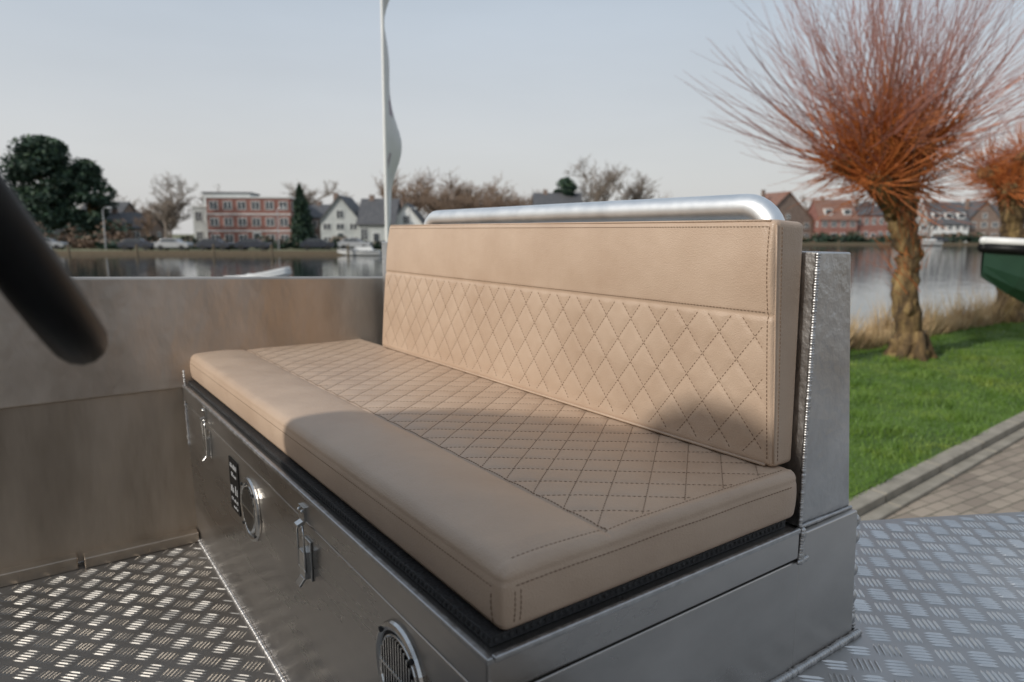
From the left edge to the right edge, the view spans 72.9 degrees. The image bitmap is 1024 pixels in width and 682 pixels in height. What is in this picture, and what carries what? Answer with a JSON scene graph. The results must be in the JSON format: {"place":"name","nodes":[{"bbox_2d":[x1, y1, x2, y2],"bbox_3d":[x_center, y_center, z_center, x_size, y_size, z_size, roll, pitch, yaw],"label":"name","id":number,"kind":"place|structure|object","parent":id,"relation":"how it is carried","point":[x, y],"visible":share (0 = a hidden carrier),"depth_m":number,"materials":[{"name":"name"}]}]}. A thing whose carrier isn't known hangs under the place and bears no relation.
{"place":"outdoors","nodes":[
{"label":"outdoors","id":0,"kind":"place"},
{"bbox_2d":[83,204,134,233],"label":"walls","id":1,"kind":"structure","parent":0,"point":[129,208],"depth_m":119.65,"materials":[{"name":"brown brick"}]},
{"bbox_2d":[81,202,136,211],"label":"roof","id":2,"kind":"structure","parent":1,"relation":"on","point":[122,207],"depth_m":118.39,"materials":[{"name":"tile"}]},
{"bbox_2d":[311,219,320,237],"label":"walls","id":3,"kind":"structure","parent":0,"point":[318,231],"depth_m":110.61,"materials":[{"name":"white brick"}]},
{"bbox_2d":[308,204,330,218],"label":"roof","id":4,"kind":"structure","parent":3,"relation":"on","point":[317,212],"depth_m":112.31,"materials":[{"name":"tile"}]},
{"bbox_2d":[0,0,1023,233],"label":"sky","id":5,"kind":"structure","parent":0,"point":[254,96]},
{"bbox_2d":[54,234,979,250],"bbox_3d":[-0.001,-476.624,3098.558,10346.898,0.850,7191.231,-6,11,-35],"label":"bank ground","id":6,"kind":"structure","parent":0,"point":[175,236],"depth_m":91.66,"materials":[{"name":"plant"}]},
{"bbox_2d":[0,134,86,233],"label":"evergreen tree","id":7,"kind":"object","parent":6,"relation":"on","point":[39,158],"visible":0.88,"depth_m":103.45,"materials":[{"name":"green plant"}]},
{"bbox_2d":[46,238,67,249],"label":"parked car","id":8,"kind":"object","parent":6,"relation":"on","point":[55,244],"visible":0.45,"depth_m":90.63,"materials":[{"name":"silver metal"}]},
{"bbox_2d":[52,229,70,245],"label":"walls","id":9,"kind":"structure","parent":6,"relation":"on","point":[57,231],"depth_m":116.43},
{"bbox_2d":[59,156,119,239],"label":"evergreen tree","id":10,"kind":"object","parent":6,"relation":"on","point":[90,218],"visible":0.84,"depth_m":106.44,"materials":[{"name":"green plant"}]},
{"bbox_2d":[36,219,160,248],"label":"bank hedge","id":11,"kind":"object","parent":6,"relation":"on","point":[77,240],"visible":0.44,"depth_m":96.05,"materials":[{"name":"green plant"}]},
{"bbox_2d":[102,207,111,248],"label":"street lamp","id":12,"kind":"object","parent":6,"relation":"on","point":[104,227],"visible":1,"depth_m":91.75,"materials":[{"name":"silver metal"}]},
{"bbox_2d":[117,238,154,249],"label":"parked car","id":13,"kind":"object","parent":6,"relation":"on","point":[129,243],"visible":0.86,"depth_m":86.67,"materials":[{"name":"paint"}]},
{"bbox_2d":[132,202,158,236],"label":"bare tree","id":14,"kind":"object","parent":6,"relation":"on","point":[147,218],"visible":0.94,"depth_m":106.00,"materials":[{"name":"plant"}]},
{"bbox_2d":[127,216,163,238],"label":"walls","id":15,"kind":"structure","parent":6,"relation":"on","point":[158,227],"depth_m":114.44,"materials":[{"name":"brown brick"}]},
{"bbox_2d":[106,212,164,229],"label":"roof","id":16,"kind":"structure","parent":15,"relation":"on","point":[128,217],"depth_m":112.46,"materials":[{"name":"tile"}]},
{"bbox_2d":[110,231,161,238],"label":"window frames","id":17,"kind":"structure","parent":15,"relation":"attached to","point":[139,233],"depth_m":110.69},
{"bbox_2d":[108,232,160,238],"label":"window glass","id":18,"kind":"object","parent":17,"relation":"in","point":[136,233],"visible":0.22,"depth_m":110.70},
{"bbox_2d":[137,172,198,237],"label":"bare tree","id":19,"kind":"object","parent":6,"relation":"on","point":[166,211],"visible":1,"depth_m":97.98,"materials":[{"name":"plant"}]},
{"bbox_2d":[154,238,193,249],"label":"parked car","id":20,"kind":"object","parent":6,"relation":"on","point":[166,243],"visible":0.97,"depth_m":86.36,"materials":[{"name":"silver metal"}]},
{"bbox_2d":[191,206,208,240],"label":"white annex","id":21,"kind":"object","parent":6,"relation":"on","point":[200,223],"visible":0.32,"depth_m":104.92,"materials":[{"name":"paint"}]},
{"bbox_2d":[194,211,207,238],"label":"window frames","id":22,"kind":"structure","parent":21,"relation":"in","point":[194,211],"depth_m":105.03,"materials":[{"name":"white paint"}]},
{"bbox_2d":[195,211,208,240],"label":"window glass","id":23,"kind":"structure","parent":21,"relation":"in","point":[197,213],"depth_m":104.80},
{"bbox_2d":[196,238,234,249],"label":"parked car","id":24,"kind":"object","parent":6,"relation":"on","point":[207,243],"visible":0.94,"depth_m":86.88,"materials":[{"name":"paint"}]},
{"bbox_2d":[79,183,370,238],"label":"distant tree line","id":25,"kind":"object","parent":6,"relation":"on","point":[172,228],"visible":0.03,"depth_m":146.82,"materials":[{"name":"plant"}]},
{"bbox_2d":[94,234,381,249],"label":"bank shrubs","id":26,"kind":"object","parent":6,"relation":"on","point":[113,244],"visible":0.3,"depth_m":93.33,"materials":[{"name":"green plant"}]},
{"bbox_2d":[206,198,293,242],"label":"walls","id":27,"kind":"structure","parent":6,"relation":"on","point":[249,226],"depth_m":103.41,"materials":[{"name":"red brick"}]},
{"bbox_2d":[201,192,259,205],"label":"penthouse storey","id":28,"kind":"object","parent":27,"relation":"on","point":[250,194],"visible":0.03,"depth_m":106.78,"materials":[{"name":"tile"}]},
{"bbox_2d":[206,213,291,230],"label":"cornice bands","id":29,"kind":"object","parent":27,"relation":"attached to","point":[244,214],"visible":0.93,"depth_m":103.29,"materials":[{"name":"white paint"}]},
{"bbox_2d":[204,196,295,198],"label":"roof","id":30,"kind":"structure","parent":27,"relation":"on","point":[243,197],"depth_m":102.65,"materials":[{"name":"white paint"}]},
{"bbox_2d":[209,201,298,242],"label":"window frames","id":31,"kind":"structure","parent":27,"relation":"attached to","point":[246,218],"depth_m":103.29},
{"bbox_2d":[209,201,292,241],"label":"window glass","id":32,"kind":"object","parent":31,"relation":"in","point":[284,222],"visible":0.56,"depth_m":103.43,"materials":[{"name":"glass"}]},
{"bbox_2d":[234,238,271,249],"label":"parked car","id":33,"kind":"object","parent":6,"relation":"on","point":[244,244],"visible":0.9,"depth_m":86.37,"materials":[{"name":"paint"}]},
{"bbox_2d":[277,207,285,248],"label":"street lamp","id":34,"kind":"object","parent":6,"relation":"on","point":[277,227],"visible":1,"depth_m":91.74,"materials":[{"name":"silver metal"}]},
{"bbox_2d":[286,183,316,247],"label":"cypress tree","id":35,"kind":"object","parent":6,"relation":"on","point":[301,226],"visible":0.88,"depth_m":93.81,"materials":[{"name":"green plant"}]},
{"bbox_2d":[280,179,339,204],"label":"bare tree","id":36,"kind":"object","parent":6,"relation":"on","point":[309,198],"visible":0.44,"depth_m":121.33,"materials":[{"name":"plant"}]},
{"bbox_2d":[300,238,334,249],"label":"parked car","id":37,"kind":"object","parent":6,"relation":"on","point":[307,244],"visible":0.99,"depth_m":88.33,"materials":[{"name":"paint"}]},
{"bbox_2d":[320,197,357,241],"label":"walls","id":38,"kind":"structure","parent":6,"relation":"on","point":[330,214],"depth_m":104.47,"materials":[{"name":"paint"}]},
{"bbox_2d":[317,195,358,223],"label":"roof","id":39,"kind":"structure","parent":38,"relation":"on","point":[351,204],"depth_m":105.27,"materials":[{"name":"tile"}]},
{"bbox_2d":[333,193,338,200],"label":"chimney","id":40,"kind":"object","parent":39,"relation":"on","point":[335,195],"visible":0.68,"depth_m":107.44,"materials":[{"name":"brown brick"}]},
{"bbox_2d":[323,210,356,241],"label":"window glass","id":41,"kind":"object","parent":38,"relation":"in","point":[326,226],"visible":0.51,"depth_m":104.58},
{"bbox_2d":[323,210,357,241],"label":"window frames","id":42,"kind":"structure","parent":38,"relation":"attached to","point":[340,225],"depth_m":104.49,"materials":[{"name":"white paint"}]},
{"bbox_2d":[338,238,372,248],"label":"parked car","id":43,"kind":"object","parent":6,"relation":"on","point":[353,242],"visible":0.89,"depth_m":89.81,"materials":[{"name":"silver metal"}]},
{"bbox_2d":[358,207,399,241],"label":"walls","id":44,"kind":"structure","parent":6,"relation":"on","point":[375,228],"depth_m":103.69,"materials":[{"name":"paint"}]},
{"bbox_2d":[360,228,384,240],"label":"window frames","id":45,"kind":"structure","parent":44,"relation":"attached to","point":[372,234],"depth_m":103.69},
{"bbox_2d":[361,228,389,241],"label":"window glass","id":46,"kind":"object","parent":45,"relation":"in","point":[376,236],"visible":0.39,"depth_m":103.75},
{"bbox_2d":[356,199,400,224],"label":"roof","id":47,"kind":"structure","parent":44,"relation":"on","point":[371,212],"depth_m":104.83,"materials":[{"name":"tile"}]},
{"bbox_2d":[369,195,374,200],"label":"chimney","id":48,"kind":"object","parent":47,"relation":"on","point":[371,197],"visible":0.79,"depth_m":106.50,"materials":[{"name":"brown brick"}]},
{"bbox_2d":[397,204,421,224],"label":"walls","id":49,"kind":"structure","parent":6,"relation":"on","point":[414,219],"depth_m":106.37,"materials":[{"name":"white paint"}]},
{"bbox_2d":[403,216,408,223],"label":"window glass","id":50,"kind":"object","parent":49,"relation":"attached to","point":[404,219],"visible":0.08,"depth_m":106.38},
{"bbox_2d":[397,202,424,223],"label":"roof","id":51,"kind":"structure","parent":49,"relation":"on","point":[418,215],"depth_m":107.66,"materials":[{"name":"tile"}]},
{"bbox_2d":[422,182,471,209],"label":"bare tree","id":52,"kind":"object","parent":6,"relation":"on","point":[444,205],"visible":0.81,"depth_m":114.91,"materials":[{"name":"plant"}]},
{"bbox_2d":[371,167,544,218],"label":"distant tree line","id":53,"kind":"object","parent":6,"relation":"on","point":[419,203],"visible":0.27,"depth_m":130.88,"materials":[{"name":"plant"}]},
{"bbox_2d":[458,186,515,207],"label":"bare tree","id":54,"kind":"object","parent":6,"relation":"on","point":[491,202],"visible":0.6,"depth_m":120.93,"materials":[{"name":"plant"}]},
{"bbox_2d":[55,243,979,254],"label":"quay wall","id":55,"kind":"structure","parent":6,"relation":"on","point":[198,253],"depth_m":83.27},
{"bbox_2d":[553,176,577,195],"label":"evergreen tree","id":56,"kind":"object","parent":6,"relation":"on","point":[567,186],"visible":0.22,"depth_m":119.50,"materials":[{"name":"green plant"}]},
{"bbox_2d":[564,157,630,201],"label":"bare tree","id":57,"kind":"object","parent":6,"relation":"on","point":[600,192],"visible":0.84,"depth_m":118.40,"materials":[{"name":"plant"}]},
{"bbox_2d":[604,170,662,200],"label":"bare tree","id":58,"kind":"object","parent":6,"relation":"on","point":[639,194],"visible":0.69,"depth_m":123.48,"materials":[{"name":"plant"}]},
{"bbox_2d":[663,190,833,210],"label":"distant tree line","id":59,"kind":"object","parent":6,"relation":"on","point":[806,209],"depth_m":192.64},
{"bbox_2d":[777,193,812,241],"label":"walls","id":60,"kind":"structure","parent":6,"relation":"on","point":[788,205],"depth_m":168.78,"materials":[{"name":"brown brick"}]},
{"bbox_2d":[765,191,814,221],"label":"roof","id":61,"kind":"structure","parent":60,"relation":"on","point":[776,198],"depth_m":169.39,"materials":[{"name":"red tile"}]},
{"bbox_2d":[786,214,808,237],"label":"window glass","id":62,"kind":"object","parent":60,"relation":"attached to","point":[788,217],"visible":0.18,"depth_m":170.26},
{"bbox_2d":[808,203,857,241],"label":"walls","id":63,"kind":"structure","parent":6,"relation":"on","point":[829,229],"depth_m":167.88,"materials":[{"name":"red brick"}]},
{"bbox_2d":[807,200,858,219],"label":"roof","id":64,"kind":"structure","parent":63,"relation":"on","point":[835,215],"depth_m":169.13,"materials":[{"name":"red tile"}]},
{"bbox_2d":[816,209,855,240],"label":"window frames","id":65,"kind":"structure","parent":63,"relation":"attached to","point":[824,210],"depth_m":167.90,"materials":[{"name":"white paint"}]},
{"bbox_2d":[816,210,854,241],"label":"window glass","id":66,"kind":"object","parent":65,"relation":"attached to","point":[834,223],"visible":0.53,"depth_m":167.71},
{"bbox_2d":[856,215,887,241],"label":"walls","id":67,"kind":"structure","parent":6,"relation":"on","point":[869,228],"depth_m":168.72,"materials":[{"name":"red brick"}]},
{"bbox_2d":[855,201,882,214],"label":"roof","id":68,"kind":"structure","parent":67,"relation":"on","point":[863,212],"depth_m":169.65,"materials":[{"name":"tile"}]},
{"bbox_2d":[857,218,887,236],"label":"window frames","id":69,"kind":"structure","parent":67,"relation":"attached to","point":[872,224],"depth_m":168.57,"materials":[{"name":"white paint"}]},
{"bbox_2d":[856,218,889,237],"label":"window glass","id":70,"kind":"object","parent":67,"relation":"attached to","point":[874,222],"visible":0.34,"depth_m":168.58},
{"bbox_2d":[802,231,999,242],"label":"bank hedge","id":71,"kind":"object","parent":6,"relation":"on","point":[850,237],"visible":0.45,"depth_m":165.49,"materials":[{"name":"green plant"}]},
{"bbox_2d":[927,236,948,242],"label":"parked car","id":72,"kind":"object","parent":6,"relation":"on","point":[941,238],"visible":0.65,"depth_m":160.48,"materials":[{"name":"paint"}]},
{"bbox_2d":[921,205,968,241],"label":"walls","id":73,"kind":"structure","parent":6,"relation":"on","point":[939,231],"depth_m":167.92,"materials":[{"name":"white paint"}]},
{"bbox_2d":[920,202,970,224],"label":"roof","id":74,"kind":"structure","parent":73,"relation":"on","point":[961,209],"depth_m":169.09,"materials":[{"name":"tile"}]},
{"bbox_2d":[931,213,967,238],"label":"window frames","id":75,"kind":"structure","parent":73,"relation":"attached to","point":[932,214],"depth_m":167.93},
{"bbox_2d":[933,214,966,235],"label":"window glass","id":76,"kind":"object","parent":75,"relation":"in","point":[950,216],"visible":0.38,"depth_m":167.82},
{"bbox_2d":[967,202,1000,241],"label":"walls","id":77,"kind":"structure","parent":6,"relation":"on","point":[992,216],"depth_m":169.49,"materials":[{"name":"brown brick"}]},
{"bbox_2d":[963,200,999,218],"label":"roof","id":78,"kind":"structure","parent":77,"relation":"on","point":[970,210],"depth_m":170.49,"materials":[{"name":"tile"}]},
{"bbox_2d":[965,198,969,210],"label":"chimney","id":79,"kind":"object","parent":78,"relation":"on","point":[967,203],"visible":0.86,"depth_m":172.50,"materials":[{"name":"brown brick"}]},
{"bbox_2d":[970,213,997,234],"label":"window frames","id":80,"kind":"structure","parent":77,"relation":"attached to","point":[984,222],"depth_m":169.67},
{"bbox_2d":[970,214,997,235],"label":"window glass","id":81,"kind":"object","parent":80,"relation":"in","point":[994,224],"visible":0.4,"depth_m":169.61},
{"bbox_2d":[58,245,996,333],"bbox_3d":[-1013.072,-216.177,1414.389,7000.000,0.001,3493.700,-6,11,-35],"label":"water","id":82,"kind":"structure","parent":0,"point":[948,266],"depth_m":50.55,"materials":[{"name":"grey liquid"}]},
{"bbox_2d":[224,267,291,276],"bbox_3d":[-6.855,-1.328,19.183,1.657,1.462,1.264,2,9,12],"label":"moored boat","id":83,"kind":"object","parent":82,"relation":"on","point":[284,272],"visible":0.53,"depth_m":18.70,"materials":[{"name":"white paint"}]},
{"bbox_2d":[337,247,380,254],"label":"moored boat","id":84,"kind":"object","parent":82,"relation":"on","point":[363,251],"visible":0.92,"depth_m":80.87,"materials":[{"name":"white paint"}]},
{"bbox_2d":[0,276,1023,681],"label":"aluminium boat","id":85,"kind":"object","parent":82,"relation":"on","point":[108,572],"visible":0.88,"depth_m":1.82,"materials":[{"name":"metal"}]},
{"bbox_2d":[182,242,861,681],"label":"storage bench","id":86,"kind":"object","parent":85,"relation":"on","point":[772,602],"visible":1,"depth_m":1.06,"materials":[{"name":"metal"}]},
{"bbox_2d":[199,406,212,461],"bbox_3d":[-0.798,0.241,1.802,0.023,0.142,0.037,-6,11,-35],"label":"toggle latch","id":87,"kind":"object","parent":86,"relation":"attached to","point":[207,444],"visible":1,"depth_m":1.80,"materials":[{"name":"silver metal"}]},
{"bbox_2d":[228,455,240,516],"bbox_3d":[-0.648,0.338,1.619,0.004,0.127,0.080,-6,11,-35],"label":"name plate","id":88,"kind":"object","parent":86,"relation":"attached to","point":[234,485],"visible":1,"depth_m":1.61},
{"bbox_2d":[240,477,260,541],"bbox_3d":[-0.570,0.366,1.508,0.013,0.142,0.142,-6,11,-35],"label":"speaker","id":89,"kind":"object","parent":86,"relation":"attached to","point":[250,510],"visible":1,"depth_m":1.49},
{"bbox_2d":[294,503,312,586],"bbox_3d":[-0.362,0.352,1.196,0.023,0.142,0.037,-6,11,-35],"label":"toggle latch","id":90,"kind":"object","parent":86,"relation":"attached to","point":[305,562],"visible":1,"depth_m":1.19,"materials":[{"name":"silver metal"}]},
{"bbox_2d":[376,620,424,681],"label":"speaker","id":91,"kind":"object","parent":86,"relation":"attached to","point":[397,659],"visible":1,"depth_m":0.91},
{"bbox_2d":[190,339,795,629],"bbox_3d":[-0.261,0.151,1.547,0.546,0.086,1.634,-6,11,-35],"label":"seat cushion","id":92,"kind":"object","parent":86,"relation":"on","point":[501,506],"visible":1,"depth_m":1.04,"materials":[{"name":"leather"}]},
{"bbox_2d":[382,219,802,466],"bbox_3d":[0.013,-0.084,1.601,0.077,0.376,1.410,-6,11,-34],"label":"backrest cushion","id":93,"kind":"object","parent":92,"relation":"on","point":[686,331],"visible":1,"depth_m":1.26,"materials":[{"name":"leather"}]},
{"bbox_2d":[424,194,784,223],"bbox_3d":[0.089,-0.257,1.575,0.043,0.106,1.192,-6,11,-35],"label":"handrail","id":94,"kind":"object","parent":86,"relation":"on","point":[738,207],"visible":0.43,"depth_m":1.35,"materials":[{"name":"metal"}]},
{"bbox_2d":[67,239,960,255],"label":"mooring posts","id":95,"kind":"object","parent":82,"relation":"in","point":[136,247],"visible":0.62,"depth_m":81.20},
{"bbox_2d":[921,239,943,245],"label":"moored boat","id":96,"kind":"object","parent":82,"relation":"on","point":[937,243],"visible":0.45,"depth_m":148.08,"materials":[{"name":"white paint"}]},
{"bbox_2d":[891,208,929,241],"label":"walls","id":97,"kind":"structure","parent":0,"point":[924,220],"depth_m":167.63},
{"bbox_2d":[849,320,1023,500],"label":"lawn","id":98,"kind":"structure","parent":0,"point":[908,464],"depth_m":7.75,"materials":[{"name":"green plant"}]},
{"bbox_2d":[677,0,1023,361],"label":"pollard willow","id":99,"kind":"object","parent":98,"relation":"on","point":[891,136],"visible":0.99,"depth_m":9.85,"materials":[{"name":"orange plant"}]},
{"bbox_2d":[855,172,957,294],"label":"willow suckers","id":100,"kind":"object","parent":99,"relation":"attached to","point":[919,224],"visible":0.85,"depth_m":10.19,"materials":[{"name":"plant"}]},
{"bbox_2d":[886,438,1023,518],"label":"pavement","id":101,"kind":"structure","parent":0,"point":[994,483],"depth_m":5.30,"materials":[{"name":"brick"}]},
{"bbox_2d":[848,411,1023,520],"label":"kerb","id":102,"kind":"structure","parent":101,"relation":"on","point":[889,497],"depth_m":5.57,"materials":[{"name":"concrete"}]},
{"bbox_2d":[977,237,1023,302],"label":"green motor boat","id":103,"kind":"object","parent":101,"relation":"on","point":[1002,264],"visible":1,"depth_m":8.73,"materials":[{"name":"paint"}]},
{"bbox_3d":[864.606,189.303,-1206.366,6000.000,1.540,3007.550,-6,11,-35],"label":"ground","id":104,"kind":"structure","parent":0,"visible":0},
{"bbox_2d":[380,0,401,241],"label":"feather flag","id":105,"kind":"object","parent":104,"relation":"on","point":[392,146],"visible":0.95,"depth_m":5.91,"materials":[{"name":"white paint"}]},
{"bbox_2d":[850,281,1023,350],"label":"reeds","id":106,"kind":"object","parent":104,"relation":"on","point":[878,334],"visible":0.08,"depth_m":13.25,"materials":[{"name":"plant"}]},
{"bbox_2d":[950,104,1023,323],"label":"pollard willow","id":107,"kind":"object","parent":104,"relation":"on","point":[1007,193],"visible":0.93,"depth_m":14.52,"materials":[{"name":"orange plant"}]},
{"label":"walls","id":108,"kind":"object","parent":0,"visible":0},
{"bbox_2d":[532,193,582,204],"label":"roof","id":109,"kind":"structure","parent":108,"relation":"on","point":[548,198],"depth_m":118.41,"materials":[{"name":"tile"}]},
{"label":"walls","id":110,"kind":"object","parent":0,"visible":0},
{"bbox_2d":[992,204,999,215],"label":"roof","id":111,"kind":"structure","parent":110,"relation":"on","point":[994,207],"depth_m":173.87,"materials":[{"name":"tile"}]},
{"bbox_3d":[-0.848,0.184,0.298,0.425,1.345,1.215,-6,11,-35],"label":"helm console","id":112,"kind":"object","parent":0,"visible":0},
{"bbox_2d":[0,171,108,364],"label":"steering wheel","id":113,"kind":"object","parent":112,"relation":"attached to","point":[43,295],"visible":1,"depth_m":0.41,"materials":[{"name":"black plastic"}]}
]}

